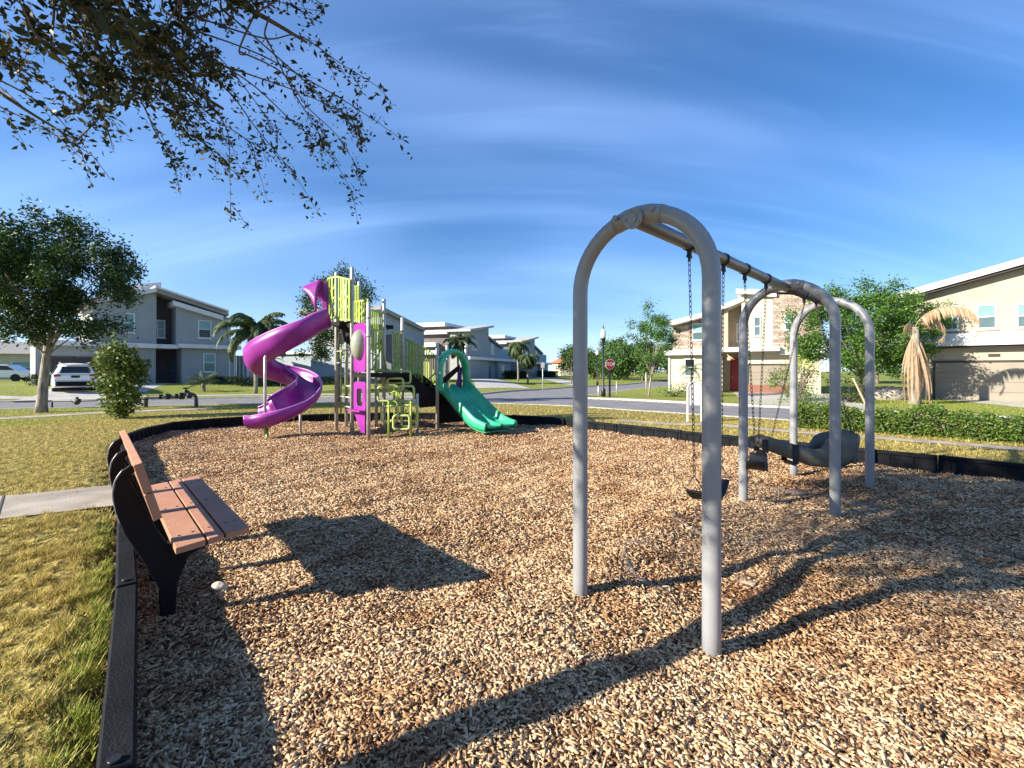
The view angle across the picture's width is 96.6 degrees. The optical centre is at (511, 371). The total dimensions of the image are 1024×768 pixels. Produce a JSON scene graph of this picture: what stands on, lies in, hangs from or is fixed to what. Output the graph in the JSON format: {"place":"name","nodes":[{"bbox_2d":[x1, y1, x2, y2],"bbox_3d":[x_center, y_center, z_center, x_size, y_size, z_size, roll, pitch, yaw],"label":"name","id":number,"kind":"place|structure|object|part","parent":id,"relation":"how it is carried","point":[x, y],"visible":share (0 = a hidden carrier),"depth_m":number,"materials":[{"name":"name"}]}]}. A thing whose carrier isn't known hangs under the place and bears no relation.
{"place":"outdoors","nodes":[
{"label":"outdoors","id":0,"kind":"place"},
{"bbox_2d":[0,485,112,518],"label":"path","id":1,"kind":"structure","parent":0,"point":[15,505],"depth_m":4.86,"materials":[{"name":"concrete"}]},
{"bbox_2d":[19,383,171,400],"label":"driveway","id":2,"kind":"structure","parent":0,"point":[67,393],"depth_m":25.85,"materials":[{"name":"concrete"}]},
{"bbox_2d":[50,362,96,391],"bbox_3d":[-26.639,0.355,27.721,4.700,1.776,2.240,0,0,44],"label":"parked car","id":3,"kind":"object","parent":2,"relation":"on","point":[70,375],"visible":0.66,"depth_m":26.12,"materials":[{"name":"white metal"}]},
{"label":"rear window","id":4,"kind":"part","parent":3,"relation":"part of","materials":[{"name":"black glass"}]},
{"bbox_2d":[0,393,411,398],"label":"sidewalk","id":5,"kind":"structure","parent":0,"point":[12,397],"depth_m":25.75,"materials":[{"name":"concrete"}]},
{"bbox_2d":[472,379,527,387],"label":"driveway","id":6,"kind":"structure","parent":0,"point":[488,383],"depth_m":40.59,"materials":[{"name":"concrete"}]},
{"bbox_2d":[0,397,1021,431],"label":"road","id":7,"kind":"structure","parent":0,"point":[783,413],"depth_m":20.34,"materials":[{"name":"grey asphalt"}]},
{"bbox_2d":[0,371,1023,767],"bbox_3d":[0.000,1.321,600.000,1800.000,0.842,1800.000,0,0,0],"label":"ground","id":8,"kind":"structure","parent":0,"point":[18,757],"depth_m":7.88,"materials":[{"name":"green plant"}]},
{"bbox_2d":[0,365,29,380],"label":"parked car","id":9,"kind":"object","parent":8,"relation":"on","point":[15,372],"visible":0.69,"depth_m":41.23,"materials":[{"name":"white metal"}]},
{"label":"side window","id":10,"kind":"part","parent":9,"relation":"part of","materials":[{"name":"black glass"}]},
{"bbox_2d":[0,342,31,379],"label":"house","id":11,"kind":"structure","parent":8,"relation":"on","point":[11,354],"depth_m":50.39,"materials":[{"name":"beige paint"}]},
{"bbox_2d":[11,361,29,370],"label":"window","id":12,"kind":"structure","parent":11,"relation":"in","point":[26,364],"depth_m":50.46,"materials":[{"name":"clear glass"}]},
{"bbox_2d":[23,373,50,385],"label":"hedge","id":13,"kind":"object","parent":8,"relation":"on","point":[34,377],"visible":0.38,"depth_m":28.50,"materials":[{"name":"green plant"}]},
{"bbox_2d":[0,193,148,412],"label":"tree","id":14,"kind":"object","parent":8,"relation":"on","point":[50,294],"visible":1,"depth_m":15.34,"materials":[{"name":"green plant"}]},
{"bbox_2d":[51,397,102,407],"bbox_3d":[-16.774,1.292,17.600,1.979,0.602,0.190,0,0,0],"label":"valve pipe","id":15,"kind":"object","parent":8,"relation":"on","point":[76,401],"visible":0.93,"depth_m":17.57,"materials":[{"name":"black metal"}]},
{"bbox_2d":[0,408,215,419],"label":"footpath","id":16,"kind":"structure","parent":8,"relation":"on","point":[99,412],"depth_m":15.16,"materials":[{"name":"concrete"}]},
{"bbox_2d":[84,332,155,418],"bbox_3d":[-11.694,0.121,13.638,1.774,2.711,1.754,0,0,0],"label":"shrub","id":17,"kind":"object","parent":8,"relation":"on","point":[115,360],"visible":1,"depth_m":13.37,"materials":[{"name":"green plant"}]},
{"bbox_2d":[30,282,240,385],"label":"house","id":18,"kind":"structure","parent":8,"relation":"on","point":[176,341],"depth_m":34.56,"materials":[{"name":"grey paint"}]},
{"bbox_2d":[50,356,105,382],"bbox_3d":[-28.653,0.042,30.220,0.068,2.017,2.667,0,0,42],"label":"garage door","id":19,"kind":"structure","parent":18,"relation":"in","point":[55,360],"depth_m":29.86,"materials":[{"name":"grey"}]},
{"bbox_2d":[123,313,135,333],"bbox_3d":[-26.954,-3.370,32.166,0.087,1.444,0.706,0,0,42],"label":"window","id":20,"kind":"structure","parent":18,"relation":"in","point":[130,316],"depth_m":32.21,"materials":[{"name":"clear glass"}]},
{"bbox_2d":[156,320,165,338],"bbox_3d":[-26.653,-3.180,34.668,0.087,1.422,0.623,0,0,42],"label":"window","id":21,"kind":"structure","parent":18,"relation":"in","point":[160,323],"depth_m":34.67,"materials":[{"name":"clear glass"}]},
{"bbox_2d":[171,356,175,382],"bbox_3d":[-26.319,-0.075,35.586,0.139,2.250,0.437,0,0,42],"label":"door","id":22,"kind":"structure","parent":18,"relation":"in","point":[173,358],"depth_m":35.57,"materials":[{"name":"blue"}]},
{"bbox_2d":[197,320,210,338],"bbox_3d":[-23.914,-3.228,35.542,0.087,1.456,0.981,0,0,42],"label":"window","id":23,"kind":"structure","parent":18,"relation":"in","point":[204,327],"depth_m":35.55,"materials":[{"name":"clear glass"}]},
{"bbox_2d":[202,353,216,372],"bbox_3d":[-23.675,-0.638,35.733,0.087,1.530,0.934,0,0,42],"label":"window","id":24,"kind":"structure","parent":18,"relation":"in","point":[209,359],"depth_m":35.75,"materials":[{"name":"teal"}]},
{"bbox_2d":[144,387,199,406],"bbox_3d":[-13.345,1.071,17.900,2.158,0.869,0.280,0,0,0],"label":"valve pipe","id":25,"kind":"object","parent":8,"relation":"on","point":[187,393],"visible":0.9,"depth_m":17.84,"materials":[{"name":"metal"}]},
{"bbox_2d":[182,371,220,391],"bbox_3d":[-20.239,0.706,29.863,2.106,1.535,2.234,0,0,0],"label":"sago palm","id":26,"kind":"object","parent":8,"relation":"on","point":[203,382],"visible":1,"depth_m":29.78,"materials":[{"name":"green plant"}]},
{"bbox_2d":[0,0,412,229],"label":"overhanging tree","id":27,"kind":"object","parent":8,"relation":"on","point":[146,48],"visible":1,"depth_m":2.83,"materials":[{"name":"green plant"}]},
{"bbox_2d":[206,376,235,383],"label":"hedge","id":28,"kind":"object","parent":8,"relation":"on","point":[220,378],"visible":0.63,"depth_m":33.79,"materials":[{"name":"green plant"}]},
{"bbox_2d":[236,356,260,381],"bbox_3d":[-22.516,-0.050,39.225,1.094,2.500,2.550,0,0,0],"label":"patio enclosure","id":29,"kind":"object","parent":8,"relation":"on","point":[243,369],"visible":0.28,"depth_m":38.06,"materials":[{"name":"grey paint"}]},
{"bbox_2d":[212,312,287,393],"bbox_3d":[-16.053,-1.081,28.157,4.528,5.142,4.649,0,0,0],"label":"palm tree","id":30,"kind":"object","parent":8,"relation":"on","point":[250,329],"visible":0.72,"depth_m":27.58,"materials":[{"name":"green plant"}]},
{"bbox_2d":[224,376,366,385],"bbox_3d":[-16.626,0.741,35.791,10.162,0.944,1.751,0,0,-26],"label":"hedge","id":31,"kind":"object","parent":8,"relation":"on","point":[246,381],"visible":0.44,"depth_m":34.58,"materials":[{"name":"green plant"}]},
{"bbox_2d":[275,260,382,401],"bbox_3d":[-8.412,-1.704,20.599,5.323,6.674,3.293,0,0,0],"label":"tree","id":32,"kind":"object","parent":8,"relation":"on","point":[321,352],"visible":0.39,"depth_m":20.29,"materials":[{"name":"green plant"}]},
{"bbox_2d":[275,306,424,382],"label":"house","id":33,"kind":"structure","parent":8,"relation":"on","point":[413,332],"depth_m":43.50,"materials":[{"name":"grey paint"}]},
{"bbox_2d":[0,402,828,422],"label":"kerb","id":34,"kind":"structure","parent":8,"relation":"on","point":[415,402],"depth_m":17.61,"materials":[{"name":"concrete"}]},
{"bbox_2d":[442,333,477,376],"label":"palm tree","id":35,"kind":"object","parent":8,"relation":"on","point":[459,340],"visible":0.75,"depth_m":47.09,"materials":[{"name":"green plant"}]},
{"bbox_2d":[416,322,515,378],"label":"house","id":36,"kind":"structure","parent":8,"relation":"on","point":[489,357],"depth_m":62.64,"materials":[{"name":"grey paint"}]},
{"bbox_2d":[472,341,477,350],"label":"window","id":37,"kind":"structure","parent":36,"relation":"in","point":[476,342],"depth_m":62.32,"materials":[{"name":"clear glass"}]},
{"bbox_2d":[471,365,483,378],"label":"garage door","id":38,"kind":"structure","parent":36,"relation":"in","point":[477,371],"depth_m":62.92,"materials":[{"name":"white metal"}]},
{"bbox_2d":[491,343,494,354],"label":"window","id":39,"kind":"structure","parent":36,"relation":"in","point":[492,345],"depth_m":69.68,"materials":[{"name":"clear glass"}]},
{"bbox_2d":[0,396,1019,417],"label":"kerb","id":40,"kind":"structure","parent":8,"relation":"on","point":[601,398],"depth_m":22.50,"materials":[{"name":"concrete"}]},
{"bbox_2d":[501,370,529,378],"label":"hedge","id":41,"kind":"object","parent":8,"relation":"on","point":[510,374],"visible":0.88,"depth_m":67.84,"materials":[{"name":"green plant"}]},
{"bbox_2d":[507,340,530,380],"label":"palm tree","id":42,"kind":"object","parent":8,"relation":"on","point":[515,349],"visible":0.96,"depth_m":56.12,"materials":[{"name":"green plant"}]},
{"bbox_2d":[489,335,551,377],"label":"house","id":43,"kind":"structure","parent":8,"relation":"on","point":[504,341],"depth_m":82.83,"materials":[{"name":"grey paint"}]},
{"bbox_2d":[517,353,538,383],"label":"palm tree","id":44,"kind":"object","parent":8,"relation":"on","point":[528,362],"visible":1,"depth_m":49.20,"materials":[{"name":"green plant"}]},
{"bbox_2d":[42,419,1023,767],"bbox_3d":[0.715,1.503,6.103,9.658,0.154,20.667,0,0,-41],"label":"mulch bed","id":45,"kind":"object","parent":8,"relation":"on","point":[817,524],"visible":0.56,"depth_m":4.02,"materials":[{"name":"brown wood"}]},
{"bbox_2d":[107,430,248,618],"bbox_3d":[-2.543,1.018,3.367,0.647,1.025,1.930,0,0,-42],"label":"park bench","id":46,"kind":"object","parent":45,"relation":"on","point":[187,516],"visible":0.99,"depth_m":2.79,"materials":[{"name":"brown wood"}]},
{"bbox_2d":[211,581,227,593],"bbox_3d":[-1.970,1.461,3.080,0.113,0.078,0.072,0,0,0],"label":"rock","id":47,"kind":"object","parent":45,"relation":"on","point":[219,586],"visible":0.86,"depth_m":3.06,"materials":[{"name":"white stone"}]},
{"bbox_2d":[242,267,516,439],"bbox_3d":[-3.268,-0.450,11.478,6.693,4.131,2.738,0,0,-5],"label":"play structure","id":48,"kind":"object","parent":45,"relation":"on","point":[470,404],"visible":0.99,"depth_m":10.90,"materials":[{"name":"plastic"}]},
{"bbox_2d":[96,412,1023,767],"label":"playground border","id":49,"kind":"object","parent":45,"relation":"on","point":[118,738],"visible":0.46,"depth_m":3.24,"materials":[{"name":"black plastic"}]},
{"bbox_2d":[626,539,658,547],"bbox_3d":[1.118,1.496,3.940,0.297,0.077,0.137,0,0,0],"label":"ground fabric","id":50,"kind":"object","parent":45,"relation":"on","point":[640,542],"visible":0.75,"depth_m":3.92,"materials":[{"name":"grey fabric"}]},
{"bbox_2d":[619,542,670,594],"bbox_3d":[0.942,1.512,3.514,0.222,0.115,0.799,0,0,-9],"label":"ground fabric","id":51,"kind":"object","parent":45,"relation":"on","point":[623,554],"visible":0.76,"depth_m":3.44,"materials":[{"name":"grey fabric"}]},
{"bbox_2d":[672,509,701,533],"bbox_3d":[1.648,1.465,4.476,0.160,0.076,0.667,0,0,-3],"label":"ground fabric","id":52,"kind":"object","parent":45,"relation":"on","point":[688,526],"visible":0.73,"depth_m":4.31,"materials":[{"name":"grey fabric"}]},
{"bbox_2d":[573,203,874,658],"bbox_3d":[2.532,0.352,4.492,5.125,2.695,1.010,0,0,-44],"label":"swing frame","id":53,"kind":"object","parent":45,"relation":"on","point":[694,237],"visible":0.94,"depth_m":3.00,"materials":[{"name":"grey metal"}]},
{"bbox_2d":[684,260,730,499],"bbox_3d":[1.496,0.090,3.460,0.155,1.772,0.654,0,0,45],"label":"belt swing","id":54,"kind":"object","parent":53,"relation":"hanging from","point":[694,494],"visible":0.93,"depth_m":3.31,"materials":[{"name":"black rubber"}]},
{"bbox_2d":[744,283,768,471],"bbox_3d":[2.281,0.060,4.247,0.181,1.712,0.593,0,0,31],"label":"belt swing","id":55,"kind":"object","parent":53,"relation":"hanging from","point":[757,461],"visible":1,"depth_m":4.10,"materials":[{"name":"black metal"}]},
{"bbox_2d":[749,304,859,467],"bbox_3d":[3.582,0.190,5.562,1.317,1.972,0.356,0,0,0],"label":"adaptive swing","id":56,"kind":"object","parent":53,"relation":"hanging from","point":[814,452],"visible":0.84,"depth_m":5.45,"materials":[{"name":"grey plastic"}]},
{"bbox_2d":[733,576,756,585],"bbox_3d":[1.721,1.559,3.374,0.105,0.059,0.173,0,0,-33],"label":"ground fabric","id":57,"kind":"object","parent":45,"relation":"on","point":[750,582],"visible":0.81,"depth_m":3.36,"materials":[{"name":"white fabric"}]},
{"bbox_2d":[759,485,818,493],"bbox_3d":[3.609,1.561,5.946,0.686,0.082,0.240,0,0,29],"label":"ground fabric","id":58,"kind":"object","parent":45,"relation":"on","point":[799,491],"visible":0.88,"depth_m":5.91,"materials":[{"name":"grey fabric"}]},
{"bbox_2d":[841,495,902,516],"bbox_3d":[3.973,1.525,5.154,0.222,0.117,0.929,0,0,0],"label":"ground fabric","id":59,"kind":"object","parent":45,"relation":"on","point":[868,507],"visible":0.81,"depth_m":5.08,"materials":[{"name":"grey fabric"}]},
{"bbox_2d":[541,362,544,392],"bbox_3d":[2.086,0.507,30.991,0.245,2.233,0.097,0,0,0],"label":"sign pole","id":60,"kind":"object","parent":8,"relation":"on","point":[542,365],"visible":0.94,"depth_m":30.98,"materials":[{"name":"silver metal"}]},
{"bbox_2d":[536,370,558,376],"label":"hedge","id":61,"kind":"object","parent":8,"relation":"on","point":[549,373],"visible":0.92,"depth_m":85.29,"materials":[{"name":"green plant"}]},
{"bbox_2d":[565,353,572,383],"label":"tree","id":62,"kind":"object","parent":8,"relation":"on","point":[570,364],"visible":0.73,"depth_m":49.95,"materials":[{"name":"green plant"}]},
{"bbox_2d":[481,380,667,394],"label":"kerb","id":63,"kind":"structure","parent":8,"relation":"on","point":[560,387],"depth_m":37.50,"materials":[{"name":"concrete"}]},
{"bbox_2d":[556,342,594,375],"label":"tree","id":64,"kind":"object","parent":8,"relation":"on","point":[569,349],"visible":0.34,"depth_m":71.48,"materials":[{"name":"green plant"}]},
{"bbox_2d":[551,356,604,375],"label":"house","id":65,"kind":"structure","parent":8,"relation":"on","point":[554,365],"depth_m":119.73,"materials":[{"name":"beige paint"}]},
{"bbox_2d":[596,348,598,384],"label":"street lamp","id":66,"kind":"object","parent":8,"relation":"on","point":[597,355],"visible":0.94,"depth_m":45.94,"materials":[{"name":"black metal"}]},
{"bbox_2d":[588,347,608,378],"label":"tree","id":67,"kind":"object","parent":8,"relation":"on","point":[591,370],"visible":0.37,"depth_m":66.61,"materials":[{"name":"green plant"}]},
{"bbox_2d":[601,325,605,396],"bbox_3d":[5.000,-0.532,25.000,0.300,4.050,0.292,0,0,0],"label":"street lamp","id":68,"kind":"object","parent":8,"relation":"on","point":[603,339],"visible":0.94,"depth_m":24.95,"materials":[{"name":"black metal"}]},
{"bbox_2d":[605,358,614,396],"bbox_3d":[5.256,0.395,24.582,0.594,2.200,0.115,0,0,-16],"label":"stop sign","id":69,"kind":"object","parent":8,"relation":"on","point":[609,364],"visible":0.98,"depth_m":24.57,"materials":[{"name":"red metal"}]},
{"bbox_2d":[590,347,638,379],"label":"tree","id":70,"kind":"object","parent":8,"relation":"on","point":[619,373],"visible":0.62,"depth_m":58.53,"materials":[{"name":"green plant"}]},
{"bbox_2d":[593,335,636,355],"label":"tree","id":71,"kind":"object","parent":8,"relation":"on","point":[608,345],"visible":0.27,"depth_m":79.03,"materials":[{"name":"green plant"}]},
{"bbox_2d":[590,386,666,394],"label":"kerb","id":72,"kind":"structure","parent":8,"relation":"on","point":[623,390],"depth_m":32.68,"materials":[{"name":"concrete"}]},
{"bbox_2d":[612,332,671,380],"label":"tree","id":73,"kind":"object","parent":8,"relation":"on","point":[642,368],"visible":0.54,"depth_m":57.32,"materials":[{"name":"green plant"}]},
{"bbox_2d":[645,373,646,389],"bbox_3d":[9.978,0.792,34.000,0.096,1.389,0.096,0,0,-22],"label":"sign pole","id":74,"kind":"object","parent":8,"relation":"on","point":[645,381],"visible":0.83,"depth_m":33.99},
{"bbox_2d":[621,296,681,396],"bbox_3d":[7.663,-1.285,24.658,2.773,5.599,2.735,0,0,38],"label":"tree","id":75,"kind":"object","parent":8,"relation":"on","point":[645,326],"visible":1,"depth_m":24.49,"materials":[{"name":"green plant"}]},
{"bbox_2d":[655,329,672,376],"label":"tree","id":76,"kind":"object","parent":8,"relation":"on","point":[664,366],"visible":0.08,"depth_m":55.96,"materials":[{"name":"green plant"}]},
{"bbox_2d":[653,382,686,396],"bbox_3d":[9.172,0.982,25.622,1.912,1.023,1.675,0,0,-28],"label":"shrub","id":77,"kind":"object","parent":8,"relation":"on","point":[669,392],"visible":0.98,"depth_m":25.48,"materials":[{"name":"green plant"}]},
{"bbox_2d":[673,377,701,394],"bbox_3d":[10.912,0.932,27.579,2.091,1.122,1.496,0,0,0],"label":"shrub","id":78,"kind":"object","parent":8,"relation":"on","point":[685,389],"visible":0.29,"depth_m":27.57,"materials":[{"name":"green plant"}]},
{"bbox_2d":[678,363,701,379],"bbox_3d":[11.470,0.511,29.025,1.684,2.021,1.661,0,0,32],"label":"palm tree","id":79,"kind":"object","parent":8,"relation":"on","point":[694,369],"visible":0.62,"depth_m":28.99,"materials":[{"name":"green plant"}]},
{"bbox_2d":[687,381,701,421],"bbox_3d":[5.040,0.885,12.600,0.428,1.229,0.044,0,0,0],"label":"sign board","id":80,"kind":"object","parent":8,"relation":"on","point":[697,389],"visible":0.66,"depth_m":12.59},
{"bbox_2d":[665,289,823,393],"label":"house","id":81,"kind":"structure","parent":8,"relation":"on","point":[774,343],"depth_m":29.61,"materials":[{"name":"beige paint"}]},
{"bbox_2d":[683,358,695,376],"bbox_3d":[12.258,-0.235,31.478,0.821,1.297,0.087,0,0,29],"label":"window","id":82,"kind":"structure","parent":81,"relation":"in","point":[687,361],"depth_m":31.54,"materials":[{"name":"clear glass"}]},
{"bbox_2d":[691,323,701,341],"bbox_3d":[12.784,-2.679,31.468,0.815,1.238,0.087,0,0,29],"label":"window","id":83,"kind":"structure","parent":81,"relation":"in","point":[696,327],"depth_m":31.49,"materials":[{"name":"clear glass"}]},
{"bbox_2d":[730,358,738,390],"bbox_3d":[15.547,0.254,31.761,0.642,2.292,0.142,0,0,29],"label":"door","id":84,"kind":"structure","parent":81,"relation":"in","point":[734,362],"depth_m":31.81,"materials":[{"name":"red wood"}]},
{"bbox_2d":[736,323,738,341],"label":"window","id":85,"kind":"structure","parent":81,"relation":"in","point":[737,324],"depth_m":31.46,"materials":[{"name":"clear glass"}]},
{"bbox_2d":[753,316,761,336],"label":"window","id":86,"kind":"structure","parent":81,"relation":"in","point":[756,320],"depth_m":29.47,"materials":[{"name":"clear glass"}]},
{"bbox_2d":[748,364,789,384],"bbox_3d":[16.499,0.475,29.091,2.736,1.909,0.068,0,0,29],"label":"garage door","id":87,"kind":"structure","parent":81,"relation":"in","point":[757,367],"depth_m":29.27,"materials":[{"name":"grey"}]},
{"bbox_2d":[783,315,791,330],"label":"window","id":88,"kind":"structure","parent":81,"relation":"in","point":[785,328],"depth_m":28.56,"materials":[{"name":"clear glass"}]},
{"bbox_2d":[763,359,823,398],"bbox_3d":[13.577,0.431,21.978,2.857,2.115,2.349,0,0,0],"label":"shrub","id":89,"kind":"object","parent":8,"relation":"on","point":[783,374],"visible":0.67,"depth_m":21.91,"materials":[{"name":"green plant"}]},
{"bbox_2d":[787,355,815,399],"bbox_3d":[13.335,0.349,21.008,1.105,2.216,1.329,0,0,38],"label":"shrub","id":90,"kind":"object","parent":8,"relation":"on","point":[808,365],"visible":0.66,"depth_m":20.87,"materials":[{"name":"yellow plant"}]},
{"bbox_2d":[777,384,828,403],"bbox_3d":[12.399,1.006,19.668,2.380,0.928,1.427,0,0,0],"label":"shrub","id":91,"kind":"object","parent":8,"relation":"on","point":[811,398],"visible":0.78,"depth_m":19.52,"materials":[{"name":"green plant"}]},
{"bbox_2d":[614,419,1023,450],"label":"footpath","id":92,"kind":"structure","parent":8,"relation":"on","point":[904,439],"depth_m":9.43,"materials":[{"name":"concrete"}]},
{"bbox_2d":[822,374,876,402],"bbox_3d":[15.241,0.721,20.550,1.998,1.502,2.004,0,0,0],"label":"shrub","id":93,"kind":"object","parent":8,"relation":"on","point":[854,397],"visible":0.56,"depth_m":20.28,"materials":[{"name":"green plant"}]},
{"bbox_2d":[852,378,864,403],"bbox_3d":[12.498,0.895,16.205,0.193,1.310,0.717,0,0,-37],"label":"tree stake","id":94,"kind":"object","parent":8,"relation":"on","point":[859,391],"visible":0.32,"depth_m":16.31,"materials":[{"name":"brown wood"}]},
{"bbox_2d":[778,270,964,399],"bbox_3d":[17.149,-1.658,21.868,7.568,6.324,5.864,0,0,35],"label":"tree","id":95,"kind":"object","parent":8,"relation":"on","point":[902,312],"visible":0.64,"depth_m":21.40,"materials":[{"name":"green plant"}]},
{"bbox_2d":[841,331,907,383],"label":"tree","id":96,"kind":"object","parent":8,"relation":"on","point":[895,374],"visible":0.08,"depth_m":49.33,"materials":[{"name":"green plant"}]},
{"bbox_2d":[875,386,908,399],"bbox_3d":[18.531,1.194,22.452,1.875,0.951,1.259,0,0,-22],"label":"boulder","id":97,"kind":"object","parent":8,"relation":"on","point":[889,393],"visible":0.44,"depth_m":22.06,"materials":[{"name":"beige stone"}]},
{"bbox_2d":[789,399,1023,443],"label":"hedge","id":98,"kind":"object","parent":8,"relation":"on","point":[900,420],"visible":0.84,"depth_m":9.75,"materials":[{"name":"green plant"}]},
{"bbox_2d":[902,306,979,403],"bbox_3d":[17.908,-0.375,19.195,2.426,4.675,0.991,0,0,30],"label":"dead palm","id":99,"kind":"object","parent":8,"relation":"on","point":[913,355],"visible":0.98,"depth_m":19.44,"materials":[{"name":"beige plant"}]},
{"bbox_2d":[898,257,1023,401],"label":"house","id":100,"kind":"structure","parent":8,"relation":"on","point":[987,363],"depth_m":21.66,"materials":[{"name":"beige paint"}]},
{"bbox_2d":[943,305,959,331],"bbox_3d":[21.519,-2.600,22.479,0.784,1.280,0.087,0,0,43],"label":"window","id":101,"kind":"structure","parent":100,"relation":"in","point":[955,326],"depth_m":22.37,"materials":[{"name":"clear glass"}]},
{"bbox_2d":[933,360,1023,401],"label":"garage door","id":102,"kind":"structure","parent":100,"relation":"in","point":[953,376],"depth_m":21.79,"materials":[{"name":"grey"}]},
{"bbox_2d":[975,304,998,330],"bbox_3d":[22.464,-2.553,21.598,0.773,1.232,0.087,0,0,43],"label":"window","id":103,"kind":"structure","parent":100,"relation":"in","point":[986,313],"depth_m":21.60,"materials":[{"name":"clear glass"}]},
{"bbox_2d":[1014,303,1023,329],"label":"window","id":104,"kind":"structure","parent":100,"relation":"in","point":[1020,306],"depth_m":20.89,"materials":[{"name":"clear glass"}]},
{"bbox_2d":[0,0,1023,371],"label":"sky","id":105,"kind":"structure","parent":0,"point":[818,142],"materials":[{"name":"blue"}]},
{"bbox_2d":[535,377,572,384],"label":"driveway","id":106,"kind":"structure","parent":0,"point":[562,381],"depth_m":57.44,"materials":[{"name":"concrete"}]},
{"bbox_2d":[483,382,667,398],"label":"side street","id":107,"kind":"structure","parent":0,"point":[559,393],"depth_m":31.84,"materials":[{"name":"grey asphalt"}]},
{"bbox_2d":[733,392,864,408],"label":"driveway","id":108,"kind":"structure","parent":0,"point":[771,397],"depth_m":22.48,"materials":[{"name":"concrete"}]},
{"bbox_2d":[946,399,1023,407],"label":"driveway","id":109,"kind":"structure","parent":0,"point":[1013,403],"depth_m":20.28,"materials":[{"name":"concrete"}]}
]}

